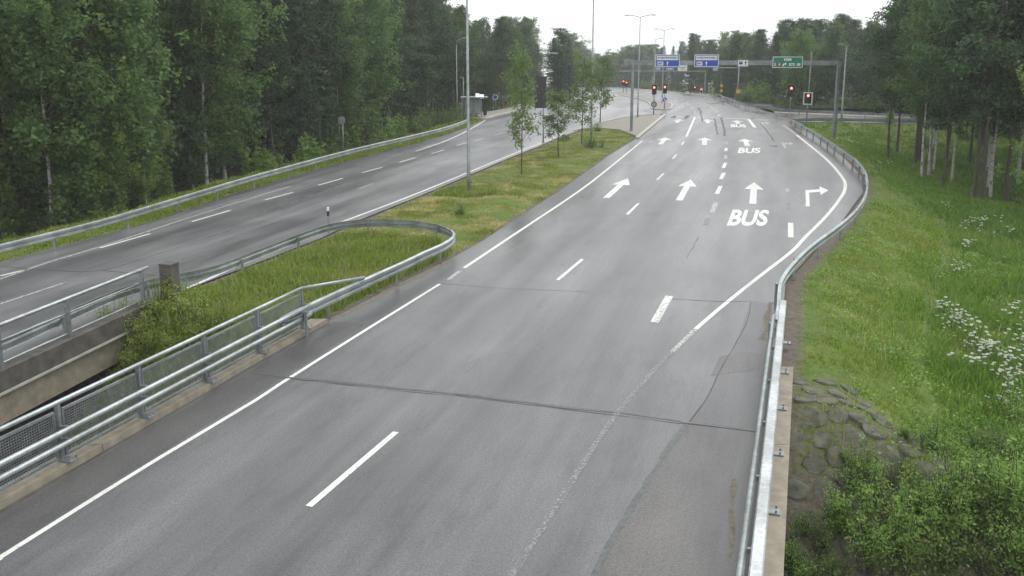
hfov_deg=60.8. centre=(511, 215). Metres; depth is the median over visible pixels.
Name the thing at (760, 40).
pine tree
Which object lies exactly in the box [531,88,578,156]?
young tree
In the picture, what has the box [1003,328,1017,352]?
cow parsley
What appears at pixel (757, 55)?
pine tree
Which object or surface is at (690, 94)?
kerb
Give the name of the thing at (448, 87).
pine tree
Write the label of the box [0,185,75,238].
bush
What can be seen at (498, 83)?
birch tree
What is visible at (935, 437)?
bush
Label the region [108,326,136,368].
bush
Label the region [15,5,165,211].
birch tree
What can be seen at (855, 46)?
pine tree
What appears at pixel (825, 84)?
birch tree
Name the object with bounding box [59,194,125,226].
bush
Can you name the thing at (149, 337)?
bush
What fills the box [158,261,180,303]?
concrete pillar
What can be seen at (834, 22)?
pine tree
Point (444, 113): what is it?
bush
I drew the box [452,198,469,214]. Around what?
bush
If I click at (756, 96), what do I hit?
bush
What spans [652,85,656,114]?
traffic light
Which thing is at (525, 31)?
pine tree
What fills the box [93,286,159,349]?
bush
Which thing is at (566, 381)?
road
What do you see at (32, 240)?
guardrail
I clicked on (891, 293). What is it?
slope grass
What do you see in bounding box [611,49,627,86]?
spruce tree
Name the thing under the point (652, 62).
sign gantry
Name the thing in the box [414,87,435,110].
spruce tree
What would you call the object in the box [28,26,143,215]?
birch tree
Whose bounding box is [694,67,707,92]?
pine tree
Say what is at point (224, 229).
road
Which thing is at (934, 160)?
birch tree
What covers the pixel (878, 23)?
pine tree
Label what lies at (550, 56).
spruce tree
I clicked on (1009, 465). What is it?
bush
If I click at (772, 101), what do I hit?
bush
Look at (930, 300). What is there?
dry grass stalks
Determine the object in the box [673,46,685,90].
spruce tree
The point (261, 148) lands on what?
spruce tree
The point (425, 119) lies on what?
bush
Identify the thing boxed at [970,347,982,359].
cow parsley
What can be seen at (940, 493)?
bush
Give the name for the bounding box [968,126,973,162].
pine tree
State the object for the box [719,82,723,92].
round sign
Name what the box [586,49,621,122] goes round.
young tree
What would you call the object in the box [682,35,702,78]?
pine tree
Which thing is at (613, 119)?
kerb
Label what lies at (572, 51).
pine tree
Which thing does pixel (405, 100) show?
spruce tree
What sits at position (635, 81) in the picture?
spruce tree
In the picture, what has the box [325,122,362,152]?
bush
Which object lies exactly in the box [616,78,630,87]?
bush
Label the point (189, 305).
bush
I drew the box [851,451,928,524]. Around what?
bush
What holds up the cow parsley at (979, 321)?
on the terrain at (796, 328)
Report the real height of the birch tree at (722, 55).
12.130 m
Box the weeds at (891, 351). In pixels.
[794,177,1023,488]
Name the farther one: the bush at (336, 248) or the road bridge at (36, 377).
the bush at (336, 248)
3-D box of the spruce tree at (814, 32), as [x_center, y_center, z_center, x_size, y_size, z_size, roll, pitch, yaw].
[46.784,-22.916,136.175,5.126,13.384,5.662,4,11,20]
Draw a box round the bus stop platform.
[478,104,532,117]
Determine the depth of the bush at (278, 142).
68.32 m
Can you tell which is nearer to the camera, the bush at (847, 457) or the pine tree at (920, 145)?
the bush at (847, 457)
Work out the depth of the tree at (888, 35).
70.88 m
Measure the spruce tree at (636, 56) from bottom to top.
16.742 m
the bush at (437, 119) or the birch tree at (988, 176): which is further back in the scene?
the bush at (437, 119)
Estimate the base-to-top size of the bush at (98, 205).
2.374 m
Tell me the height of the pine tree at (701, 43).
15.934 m
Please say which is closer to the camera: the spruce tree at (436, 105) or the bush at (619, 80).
the spruce tree at (436, 105)
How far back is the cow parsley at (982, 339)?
24.85 m
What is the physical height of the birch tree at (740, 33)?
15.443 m
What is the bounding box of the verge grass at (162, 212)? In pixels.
[0,103,526,260]
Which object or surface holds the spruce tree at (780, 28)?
on the terrain at (796, 328)
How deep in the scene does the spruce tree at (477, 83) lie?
153.34 m
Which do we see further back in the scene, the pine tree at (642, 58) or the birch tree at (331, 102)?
the pine tree at (642, 58)
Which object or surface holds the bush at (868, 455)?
on the terrain at (796, 328)
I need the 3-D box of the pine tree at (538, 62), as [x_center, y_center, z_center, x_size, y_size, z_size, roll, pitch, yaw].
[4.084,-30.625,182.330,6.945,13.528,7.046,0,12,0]
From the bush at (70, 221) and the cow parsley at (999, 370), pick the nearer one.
the cow parsley at (999, 370)
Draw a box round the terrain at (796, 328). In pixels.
[0,84,1023,575]
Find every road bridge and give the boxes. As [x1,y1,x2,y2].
[0,298,157,424]
[0,319,792,575]
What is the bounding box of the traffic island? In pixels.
[618,92,670,108]
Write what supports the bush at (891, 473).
on the terrain at (796, 328)
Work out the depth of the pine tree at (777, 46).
136.05 m
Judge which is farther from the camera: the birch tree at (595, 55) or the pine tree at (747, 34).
the birch tree at (595, 55)
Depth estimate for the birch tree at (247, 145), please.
75.76 m
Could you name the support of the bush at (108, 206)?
on the terrain at (796, 328)
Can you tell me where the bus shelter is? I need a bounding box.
[460,96,487,117]
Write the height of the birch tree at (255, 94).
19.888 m
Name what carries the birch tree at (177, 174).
on the terrain at (796, 328)
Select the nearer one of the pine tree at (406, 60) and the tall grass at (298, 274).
the tall grass at (298, 274)
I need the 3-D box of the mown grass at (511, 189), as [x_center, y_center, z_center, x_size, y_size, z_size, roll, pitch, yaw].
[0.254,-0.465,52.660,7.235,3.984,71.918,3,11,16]
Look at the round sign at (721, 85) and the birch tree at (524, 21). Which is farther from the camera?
the birch tree at (524, 21)
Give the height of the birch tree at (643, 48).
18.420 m
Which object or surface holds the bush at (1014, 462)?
on the terrain at (796, 328)
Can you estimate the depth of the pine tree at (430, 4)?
106.15 m
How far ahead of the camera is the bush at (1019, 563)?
15.79 m
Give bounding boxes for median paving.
[578,114,661,136]
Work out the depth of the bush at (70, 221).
42.77 m
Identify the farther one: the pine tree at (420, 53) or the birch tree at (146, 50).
the pine tree at (420, 53)
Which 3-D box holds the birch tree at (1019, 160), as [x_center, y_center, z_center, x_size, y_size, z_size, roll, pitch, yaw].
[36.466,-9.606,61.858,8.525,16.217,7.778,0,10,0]
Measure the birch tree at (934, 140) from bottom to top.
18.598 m
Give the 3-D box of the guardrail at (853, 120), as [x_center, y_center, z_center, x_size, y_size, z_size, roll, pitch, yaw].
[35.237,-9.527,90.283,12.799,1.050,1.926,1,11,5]
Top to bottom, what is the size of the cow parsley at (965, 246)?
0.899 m
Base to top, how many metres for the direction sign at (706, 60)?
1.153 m
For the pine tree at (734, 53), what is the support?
on the terrain at (796, 328)
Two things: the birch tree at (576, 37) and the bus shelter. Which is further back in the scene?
the birch tree at (576, 37)
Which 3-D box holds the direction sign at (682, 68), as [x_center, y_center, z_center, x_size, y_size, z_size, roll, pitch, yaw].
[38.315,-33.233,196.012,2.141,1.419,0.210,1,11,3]
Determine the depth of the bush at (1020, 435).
19.19 m
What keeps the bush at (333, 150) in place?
on the terrain at (796, 328)
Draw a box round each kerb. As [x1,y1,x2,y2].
[471,106,532,119]
[573,114,662,130]
[617,92,672,109]
[635,114,665,138]
[668,91,712,97]
[774,112,914,118]
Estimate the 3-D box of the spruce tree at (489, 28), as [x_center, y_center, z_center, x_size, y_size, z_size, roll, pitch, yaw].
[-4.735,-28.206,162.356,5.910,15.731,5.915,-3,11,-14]
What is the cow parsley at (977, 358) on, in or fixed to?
on the terrain at (796, 328)
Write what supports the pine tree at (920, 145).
on the terrain at (796, 328)
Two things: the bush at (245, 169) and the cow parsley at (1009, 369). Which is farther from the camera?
the bush at (245, 169)
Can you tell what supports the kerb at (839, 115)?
on the terrain at (796, 328)
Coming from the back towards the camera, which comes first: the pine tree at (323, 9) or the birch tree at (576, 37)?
the birch tree at (576, 37)
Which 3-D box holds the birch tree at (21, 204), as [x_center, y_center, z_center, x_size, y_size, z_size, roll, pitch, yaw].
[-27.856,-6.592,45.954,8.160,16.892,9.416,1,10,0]
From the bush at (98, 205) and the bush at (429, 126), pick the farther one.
the bush at (429, 126)
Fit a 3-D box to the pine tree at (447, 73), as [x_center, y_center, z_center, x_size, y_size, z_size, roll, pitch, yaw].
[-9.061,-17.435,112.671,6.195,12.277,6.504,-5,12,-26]
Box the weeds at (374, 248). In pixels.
[52,160,589,447]
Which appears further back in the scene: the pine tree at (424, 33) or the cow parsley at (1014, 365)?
the pine tree at (424, 33)
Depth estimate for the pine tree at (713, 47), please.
203.42 m
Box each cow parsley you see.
[937,296,947,315]
[945,304,959,319]
[947,352,972,368]
[956,321,970,340]
[962,239,968,258]
[969,357,979,377]
[970,318,987,339]
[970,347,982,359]
[971,334,987,353]
[978,354,988,371]
[981,338,998,359]
[981,340,999,358]
[982,331,993,352]
[990,362,1007,380]
[996,368,1011,379]
[998,349,1023,363]
[998,382,1013,405]
[1000,364,1011,381]
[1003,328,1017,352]
[1003,354,1013,368]
[1005,346,1015,361]
[1005,367,1023,383]
[1006,357,1021,377]
[1006,372,1020,387]
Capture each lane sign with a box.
[624,59,629,65]
[737,60,748,66]
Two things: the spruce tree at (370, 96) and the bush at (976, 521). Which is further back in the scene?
the spruce tree at (370, 96)
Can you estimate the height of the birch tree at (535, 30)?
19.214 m
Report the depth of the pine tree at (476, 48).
126.38 m
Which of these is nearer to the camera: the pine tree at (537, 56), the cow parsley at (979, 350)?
the cow parsley at (979, 350)
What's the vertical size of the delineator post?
1.300 m
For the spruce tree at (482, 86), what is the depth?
133.73 m
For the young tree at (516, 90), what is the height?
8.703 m
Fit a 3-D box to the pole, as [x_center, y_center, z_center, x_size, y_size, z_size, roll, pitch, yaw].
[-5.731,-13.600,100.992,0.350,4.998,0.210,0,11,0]
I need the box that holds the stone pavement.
[784,377,1019,575]
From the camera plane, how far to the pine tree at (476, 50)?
141.60 m
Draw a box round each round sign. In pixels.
[338,116,344,156]
[493,94,497,109]
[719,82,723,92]
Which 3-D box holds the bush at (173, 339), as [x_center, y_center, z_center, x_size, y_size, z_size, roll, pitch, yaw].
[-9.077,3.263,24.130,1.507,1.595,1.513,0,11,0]
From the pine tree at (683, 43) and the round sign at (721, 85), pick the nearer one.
the round sign at (721, 85)
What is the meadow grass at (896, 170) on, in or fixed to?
on the terrain at (796, 328)
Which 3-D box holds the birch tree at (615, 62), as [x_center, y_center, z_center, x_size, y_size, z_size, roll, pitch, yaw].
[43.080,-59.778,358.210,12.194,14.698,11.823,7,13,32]
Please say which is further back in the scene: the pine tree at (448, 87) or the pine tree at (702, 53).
the pine tree at (702, 53)
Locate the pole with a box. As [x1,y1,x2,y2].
[461,77,463,116]
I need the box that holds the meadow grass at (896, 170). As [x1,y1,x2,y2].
[763,108,1023,575]
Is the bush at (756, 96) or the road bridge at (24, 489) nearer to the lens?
the road bridge at (24, 489)
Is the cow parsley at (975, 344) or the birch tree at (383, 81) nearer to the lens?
the cow parsley at (975, 344)
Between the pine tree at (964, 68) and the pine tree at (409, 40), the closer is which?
the pine tree at (964, 68)
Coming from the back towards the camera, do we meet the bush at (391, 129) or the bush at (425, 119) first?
the bush at (425, 119)
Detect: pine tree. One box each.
[6,29,83,214]
[210,0,290,177]
[226,5,282,121]
[226,6,308,166]
[246,0,319,157]
[253,0,360,152]
[316,2,391,116]
[343,0,390,140]
[353,0,428,120]
[365,2,419,122]
[381,1,421,96]
[388,13,443,124]
[394,0,445,116]
[403,0,460,117]
[418,0,486,118]
[430,34,463,114]
[431,14,473,111]
[435,2,471,115]
[437,0,464,115]
[442,28,470,113]
[457,6,492,111]
[459,14,492,93]
[465,24,489,95]
[471,23,486,98]
[472,16,488,37]
[473,15,524,108]
[476,19,497,75]
[498,34,521,106]
[508,15,521,33]
[516,23,544,92]
[516,33,542,99]
[531,27,591,85]
[531,39,542,96]
[533,43,547,75]
[542,33,590,84]
[567,41,591,68]
[590,56,609,85]
[621,47,634,76]
[634,53,648,78]
[637,58,652,81]
[647,44,660,75]
[649,52,664,82]
[652,47,670,79]
[665,67,683,81]
[673,56,688,87]
[674,41,687,83]
[680,33,696,72]
[680,41,698,87]
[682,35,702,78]
[693,40,704,92]
[693,44,710,87]
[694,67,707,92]
[698,39,715,92]
[699,44,713,92]
[700,39,717,93]
[700,43,719,91]
[704,49,721,90]
[718,35,747,93]
[733,44,768,91]
[741,32,750,88]
[742,28,768,57]
[745,34,770,83]
[752,34,788,95]
[759,23,797,99]
[768,19,789,90]
[769,18,799,98]
[777,36,814,97]
[784,24,820,79]
[795,19,819,49]
[807,26,869,105]
[812,19,855,104]
[813,18,828,97]
[814,12,857,85]
[819,15,862,79]
[842,0,918,152]
[842,27,874,102]
[845,32,883,103]
[846,17,862,98]
[848,25,898,101]
[850,20,887,89]
[850,21,878,80]
[860,1,921,161]
[864,0,921,162]
[893,0,1023,198]
[895,8,995,187]
[901,60,951,159]
[923,0,1023,199]
[949,0,1023,201]
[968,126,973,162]
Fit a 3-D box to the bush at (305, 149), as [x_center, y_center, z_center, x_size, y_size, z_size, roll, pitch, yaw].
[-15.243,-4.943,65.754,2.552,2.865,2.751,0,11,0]
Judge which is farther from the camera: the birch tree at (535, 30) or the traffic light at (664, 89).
the birch tree at (535, 30)
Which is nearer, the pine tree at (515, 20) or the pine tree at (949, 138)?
the pine tree at (949, 138)
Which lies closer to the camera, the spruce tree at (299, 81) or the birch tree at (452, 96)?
the spruce tree at (299, 81)
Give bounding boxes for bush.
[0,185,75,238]
[0,219,16,240]
[21,205,75,236]
[38,195,106,231]
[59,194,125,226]
[74,175,134,216]
[83,193,108,216]
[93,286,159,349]
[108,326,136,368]
[116,334,152,377]
[122,191,159,209]
[125,307,170,357]
[133,163,175,203]
[135,275,181,322]
[153,307,198,356]
[157,274,192,306]
[164,283,218,329]
[180,308,215,348]
[210,297,241,329]
[239,143,282,174]
[257,127,295,165]
[268,150,317,169]
[294,132,328,161]
[308,141,351,158]
[318,242,350,252]
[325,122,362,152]
[359,128,393,145]
[376,115,402,139]
[385,113,408,137]
[404,118,432,132]
[405,113,424,133]
[414,105,433,127]
[427,107,464,125]
[432,106,446,118]
[432,115,448,125]
[444,102,464,120]
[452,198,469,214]
[579,132,605,147]
[592,121,602,130]
[613,73,625,86]
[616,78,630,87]
[640,79,648,88]
[710,92,734,95]
[734,85,746,99]
[738,91,754,101]
[741,84,753,97]
[746,78,767,101]
[748,79,772,102]
[758,89,787,103]
[759,91,774,102]
[774,95,804,105]
[784,505,864,575]
[784,526,826,575]
[786,506,856,552]
[817,456,886,532]
[818,497,859,540]
[828,89,862,108]
[834,442,869,479]
[844,476,921,575]
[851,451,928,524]
[853,438,882,478]
[862,92,888,109]
[864,477,947,559]
[872,447,929,488]
[882,110,894,122]
[886,470,1001,575]
[892,416,947,449]
[904,470,983,554]
[908,129,933,146]
[915,462,963,517]
[916,409,968,457]
[921,521,1023,575]
[928,430,1006,507]
[937,455,1023,540]
[941,458,1023,533]
[942,474,1003,546]
[949,416,1023,463]
[969,461,1023,575]
[978,434,1023,533]
[982,439,1023,488]
[984,507,1023,572]
[997,374,1023,427]
[1004,406,1023,467]
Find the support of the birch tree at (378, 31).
on the terrain at (796, 328)
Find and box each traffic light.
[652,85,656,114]
[663,85,666,108]
[787,85,794,111]
[803,52,812,121]
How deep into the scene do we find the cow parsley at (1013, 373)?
23.11 m
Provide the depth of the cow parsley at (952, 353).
23.39 m
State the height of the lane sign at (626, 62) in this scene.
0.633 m
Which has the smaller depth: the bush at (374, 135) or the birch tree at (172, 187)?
the birch tree at (172, 187)
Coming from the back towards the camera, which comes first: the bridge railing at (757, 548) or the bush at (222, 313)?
the bush at (222, 313)
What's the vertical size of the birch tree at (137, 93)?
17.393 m
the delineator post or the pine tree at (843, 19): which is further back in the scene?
the pine tree at (843, 19)
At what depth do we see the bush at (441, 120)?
106.99 m
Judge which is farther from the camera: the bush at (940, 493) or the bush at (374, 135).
the bush at (374, 135)
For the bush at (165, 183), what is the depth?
51.04 m
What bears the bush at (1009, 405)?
on the terrain at (796, 328)
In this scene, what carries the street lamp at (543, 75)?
on the terrain at (796, 328)
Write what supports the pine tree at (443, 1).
on the terrain at (796, 328)
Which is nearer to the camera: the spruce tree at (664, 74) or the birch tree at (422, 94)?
the birch tree at (422, 94)
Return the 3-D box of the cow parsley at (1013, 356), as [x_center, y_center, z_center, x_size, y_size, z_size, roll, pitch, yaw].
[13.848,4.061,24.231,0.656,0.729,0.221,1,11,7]
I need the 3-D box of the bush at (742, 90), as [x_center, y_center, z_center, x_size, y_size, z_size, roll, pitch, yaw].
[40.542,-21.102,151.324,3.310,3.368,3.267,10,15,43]
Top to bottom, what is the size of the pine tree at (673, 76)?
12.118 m
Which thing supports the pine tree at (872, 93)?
on the terrain at (796, 328)
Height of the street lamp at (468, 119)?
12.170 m
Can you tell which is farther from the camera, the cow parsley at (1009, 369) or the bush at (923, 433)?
the cow parsley at (1009, 369)
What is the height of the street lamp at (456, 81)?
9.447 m
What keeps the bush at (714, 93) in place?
on the terrain at (796, 328)
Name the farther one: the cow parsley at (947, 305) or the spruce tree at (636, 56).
the spruce tree at (636, 56)
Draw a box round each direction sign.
[655,54,679,66]
[678,65,686,70]
[694,54,718,66]
[772,56,802,67]
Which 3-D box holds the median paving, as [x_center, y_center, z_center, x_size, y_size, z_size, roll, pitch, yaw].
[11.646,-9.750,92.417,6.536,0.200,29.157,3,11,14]
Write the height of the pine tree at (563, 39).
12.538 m
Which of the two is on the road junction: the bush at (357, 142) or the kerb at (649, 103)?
the kerb at (649, 103)
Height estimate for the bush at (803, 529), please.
0.934 m
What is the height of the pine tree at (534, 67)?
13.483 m
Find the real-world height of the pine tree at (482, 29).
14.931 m
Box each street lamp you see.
[456,37,465,119]
[466,0,470,189]
[542,52,557,142]
[590,0,593,139]
[624,14,655,116]
[659,28,670,102]
[838,44,846,122]
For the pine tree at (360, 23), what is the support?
on the terrain at (796, 328)
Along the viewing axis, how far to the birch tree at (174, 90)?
55.07 m
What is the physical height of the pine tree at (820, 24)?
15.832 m
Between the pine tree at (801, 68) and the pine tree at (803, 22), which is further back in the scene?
the pine tree at (803, 22)
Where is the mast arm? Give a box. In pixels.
[711,67,740,100]
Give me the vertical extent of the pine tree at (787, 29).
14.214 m
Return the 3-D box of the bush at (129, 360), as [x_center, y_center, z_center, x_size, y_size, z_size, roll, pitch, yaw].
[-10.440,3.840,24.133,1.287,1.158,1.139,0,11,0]
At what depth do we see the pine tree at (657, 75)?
291.97 m
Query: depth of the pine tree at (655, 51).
329.48 m
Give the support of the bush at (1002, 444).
on the terrain at (796, 328)
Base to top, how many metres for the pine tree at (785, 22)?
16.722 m
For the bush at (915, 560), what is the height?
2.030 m
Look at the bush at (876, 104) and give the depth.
117.17 m
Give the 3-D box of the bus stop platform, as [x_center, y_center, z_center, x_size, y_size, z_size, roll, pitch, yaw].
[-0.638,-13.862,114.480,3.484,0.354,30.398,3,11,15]
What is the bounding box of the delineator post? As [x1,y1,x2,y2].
[327,207,329,232]
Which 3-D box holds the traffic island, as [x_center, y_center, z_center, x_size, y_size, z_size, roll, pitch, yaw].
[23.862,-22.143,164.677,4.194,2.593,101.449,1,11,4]
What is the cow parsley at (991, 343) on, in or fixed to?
on the terrain at (796, 328)
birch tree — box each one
[0,0,133,221]
[0,1,70,236]
[0,27,46,238]
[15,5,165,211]
[16,0,191,211]
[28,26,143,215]
[38,0,181,191]
[84,1,205,192]
[98,0,197,202]
[123,97,172,203]
[145,0,268,184]
[152,2,243,190]
[159,4,193,189]
[160,0,292,179]
[194,0,258,172]
[275,0,362,148]
[308,0,378,146]
[336,0,414,142]
[368,0,433,117]
[398,1,446,122]
[433,3,486,112]
[434,13,483,111]
[455,14,482,98]
[477,37,509,109]
[489,16,515,93]
[496,23,537,105]
[516,16,541,80]
[525,16,548,88]
[540,30,591,81]
[581,53,601,82]
[610,52,621,84]
[616,45,644,80]
[619,44,651,84]
[705,46,733,93]
[715,31,730,80]
[724,30,747,89]
[736,34,768,92]
[737,31,777,92]
[776,28,818,105]
[778,17,804,98]
[780,28,817,102]
[809,19,828,97]
[812,23,853,102]
[834,19,863,97]
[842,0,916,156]
[882,0,962,176]
[887,2,936,148]
[890,1,979,174]
[896,12,957,170]
[908,6,984,180]
[948,0,1023,196]
[962,0,1020,188]
[986,123,993,169]
[994,60,1023,195]
[1002,102,1023,183]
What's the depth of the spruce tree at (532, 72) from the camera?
176.76 m
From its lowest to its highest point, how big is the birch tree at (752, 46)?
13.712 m
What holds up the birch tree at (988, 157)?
on the terrain at (796, 328)
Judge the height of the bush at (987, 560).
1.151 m
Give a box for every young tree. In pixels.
[500,39,543,173]
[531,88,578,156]
[559,50,607,143]
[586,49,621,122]
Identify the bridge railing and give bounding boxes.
[0,266,148,368]
[0,276,364,491]
[736,300,790,575]
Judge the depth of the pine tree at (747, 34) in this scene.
186.14 m
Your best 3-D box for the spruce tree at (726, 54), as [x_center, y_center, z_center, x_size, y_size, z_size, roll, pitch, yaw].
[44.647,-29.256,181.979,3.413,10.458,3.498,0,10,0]
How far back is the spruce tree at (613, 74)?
349.53 m
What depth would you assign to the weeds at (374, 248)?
34.32 m
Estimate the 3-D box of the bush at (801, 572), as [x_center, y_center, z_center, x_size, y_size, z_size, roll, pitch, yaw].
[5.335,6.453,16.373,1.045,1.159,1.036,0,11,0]
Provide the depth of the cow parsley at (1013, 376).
22.62 m
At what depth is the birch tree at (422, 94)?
109.32 m
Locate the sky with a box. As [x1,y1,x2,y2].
[443,0,891,83]
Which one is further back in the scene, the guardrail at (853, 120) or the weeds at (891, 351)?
the guardrail at (853, 120)
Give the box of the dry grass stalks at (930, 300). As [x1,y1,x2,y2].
[803,191,1023,540]
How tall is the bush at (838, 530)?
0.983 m
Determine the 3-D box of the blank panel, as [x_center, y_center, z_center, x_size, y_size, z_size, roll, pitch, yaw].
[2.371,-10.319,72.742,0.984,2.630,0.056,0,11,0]
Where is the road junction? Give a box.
[546,86,1022,123]
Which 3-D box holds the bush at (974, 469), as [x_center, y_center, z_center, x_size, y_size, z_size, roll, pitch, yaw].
[8.854,4.927,17.066,2.232,1.434,1.158,-7,13,-33]
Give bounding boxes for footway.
[686,91,716,96]
[774,111,914,117]
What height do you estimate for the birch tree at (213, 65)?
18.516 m
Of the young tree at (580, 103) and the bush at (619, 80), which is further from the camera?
the bush at (619, 80)
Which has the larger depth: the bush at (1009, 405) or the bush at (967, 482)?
the bush at (1009, 405)
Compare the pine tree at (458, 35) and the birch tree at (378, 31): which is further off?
the pine tree at (458, 35)
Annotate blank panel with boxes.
[534,76,545,107]
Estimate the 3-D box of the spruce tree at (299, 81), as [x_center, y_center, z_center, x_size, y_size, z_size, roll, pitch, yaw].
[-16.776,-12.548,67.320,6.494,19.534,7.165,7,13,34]
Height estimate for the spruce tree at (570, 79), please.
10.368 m
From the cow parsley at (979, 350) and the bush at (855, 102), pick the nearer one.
the cow parsley at (979, 350)
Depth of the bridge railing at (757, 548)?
14.17 m
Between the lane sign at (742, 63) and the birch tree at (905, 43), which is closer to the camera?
the birch tree at (905, 43)
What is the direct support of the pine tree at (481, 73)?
on the terrain at (796, 328)
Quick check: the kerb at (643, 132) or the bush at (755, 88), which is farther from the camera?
the bush at (755, 88)
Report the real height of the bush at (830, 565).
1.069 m
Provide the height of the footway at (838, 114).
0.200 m
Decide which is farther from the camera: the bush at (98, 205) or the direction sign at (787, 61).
the direction sign at (787, 61)
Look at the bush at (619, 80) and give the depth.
351.22 m
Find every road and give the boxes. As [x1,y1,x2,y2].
[0,101,652,360]
[0,115,862,575]
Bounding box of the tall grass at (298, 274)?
[67,184,498,448]
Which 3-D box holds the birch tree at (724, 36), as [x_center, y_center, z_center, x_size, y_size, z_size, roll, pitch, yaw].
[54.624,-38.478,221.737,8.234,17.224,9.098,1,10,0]
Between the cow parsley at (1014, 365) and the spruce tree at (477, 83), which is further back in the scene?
the spruce tree at (477, 83)
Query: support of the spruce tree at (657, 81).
on the terrain at (796, 328)
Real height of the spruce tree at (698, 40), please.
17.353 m
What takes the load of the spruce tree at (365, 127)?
on the terrain at (796, 328)
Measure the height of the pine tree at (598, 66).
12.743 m
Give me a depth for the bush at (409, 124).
99.27 m
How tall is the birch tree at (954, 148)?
16.005 m
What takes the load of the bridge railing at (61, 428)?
on the road bridge at (24, 489)
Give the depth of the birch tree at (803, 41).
123.84 m
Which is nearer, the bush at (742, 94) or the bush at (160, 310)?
the bush at (160, 310)
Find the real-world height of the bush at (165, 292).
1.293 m
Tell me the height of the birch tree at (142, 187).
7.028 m
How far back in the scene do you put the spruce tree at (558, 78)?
144.91 m
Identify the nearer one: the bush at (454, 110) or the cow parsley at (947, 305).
the cow parsley at (947, 305)
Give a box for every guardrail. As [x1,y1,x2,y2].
[0,120,466,252]
[1,219,455,351]
[722,96,916,119]
[767,120,867,345]
[791,118,916,129]
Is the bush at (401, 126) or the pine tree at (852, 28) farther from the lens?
the pine tree at (852, 28)
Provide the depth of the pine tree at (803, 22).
146.58 m
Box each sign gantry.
[582,71,705,93]
[630,60,841,138]
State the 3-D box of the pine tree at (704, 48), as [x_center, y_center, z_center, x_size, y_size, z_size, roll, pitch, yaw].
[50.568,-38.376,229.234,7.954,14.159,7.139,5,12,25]
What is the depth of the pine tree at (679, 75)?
258.88 m
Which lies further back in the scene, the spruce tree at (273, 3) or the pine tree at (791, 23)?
the pine tree at (791, 23)
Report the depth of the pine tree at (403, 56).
90.74 m
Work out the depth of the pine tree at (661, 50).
304.68 m
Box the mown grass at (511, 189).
[210,129,634,284]
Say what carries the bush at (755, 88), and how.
on the terrain at (796, 328)
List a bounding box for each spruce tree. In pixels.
[233,86,276,155]
[253,0,322,172]
[261,0,349,167]
[349,36,375,148]
[352,4,386,139]
[380,0,424,129]
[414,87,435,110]
[427,82,446,115]
[470,20,487,105]
[473,36,500,110]
[484,22,499,103]
[505,35,529,103]
[524,37,537,98]
[544,38,569,97]
[546,48,572,100]
[563,42,585,99]
[603,54,617,85]
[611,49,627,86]
[629,47,643,87]
[630,65,637,87]
[643,47,655,87]
[654,72,661,86]
[657,67,667,89]
[665,46,676,87]
[666,67,677,90]
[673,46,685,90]
[676,32,700,92]
[683,38,701,91]
[694,41,712,91]
[717,51,729,95]
[719,39,741,96]
[762,31,783,97]
[770,25,785,96]
[810,27,825,102]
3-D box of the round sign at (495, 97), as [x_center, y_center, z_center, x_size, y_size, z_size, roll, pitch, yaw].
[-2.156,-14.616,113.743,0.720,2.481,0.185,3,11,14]
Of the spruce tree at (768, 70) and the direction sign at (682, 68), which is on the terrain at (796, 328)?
the spruce tree at (768, 70)
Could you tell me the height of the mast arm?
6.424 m
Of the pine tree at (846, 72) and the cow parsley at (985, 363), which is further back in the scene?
the pine tree at (846, 72)
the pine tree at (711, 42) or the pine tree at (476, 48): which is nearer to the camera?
the pine tree at (476, 48)
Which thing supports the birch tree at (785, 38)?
on the terrain at (796, 328)
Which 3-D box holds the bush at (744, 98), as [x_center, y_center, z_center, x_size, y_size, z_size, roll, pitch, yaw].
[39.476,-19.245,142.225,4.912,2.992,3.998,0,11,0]
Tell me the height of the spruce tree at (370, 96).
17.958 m
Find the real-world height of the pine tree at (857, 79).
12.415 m
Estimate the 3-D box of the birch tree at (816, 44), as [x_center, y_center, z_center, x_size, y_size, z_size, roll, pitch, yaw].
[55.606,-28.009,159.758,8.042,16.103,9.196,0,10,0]
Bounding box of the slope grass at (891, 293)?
[795,127,1010,575]
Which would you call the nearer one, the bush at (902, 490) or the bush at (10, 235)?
the bush at (902, 490)
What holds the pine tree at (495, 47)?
on the terrain at (796, 328)
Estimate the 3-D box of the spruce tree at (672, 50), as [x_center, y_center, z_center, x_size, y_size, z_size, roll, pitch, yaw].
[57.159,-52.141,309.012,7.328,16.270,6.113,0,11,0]
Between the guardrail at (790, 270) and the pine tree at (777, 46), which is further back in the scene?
the pine tree at (777, 46)
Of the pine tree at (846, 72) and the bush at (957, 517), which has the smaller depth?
the bush at (957, 517)
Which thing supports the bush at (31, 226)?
on the terrain at (796, 328)
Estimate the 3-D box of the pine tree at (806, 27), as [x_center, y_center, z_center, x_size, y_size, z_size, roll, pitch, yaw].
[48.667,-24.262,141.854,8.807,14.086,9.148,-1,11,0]
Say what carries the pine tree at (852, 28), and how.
on the terrain at (796, 328)
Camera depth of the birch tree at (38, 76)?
41.11 m
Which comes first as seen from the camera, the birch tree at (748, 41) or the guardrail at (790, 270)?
the guardrail at (790, 270)
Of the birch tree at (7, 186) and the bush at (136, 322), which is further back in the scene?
the birch tree at (7, 186)
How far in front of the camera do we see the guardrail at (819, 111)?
103.16 m

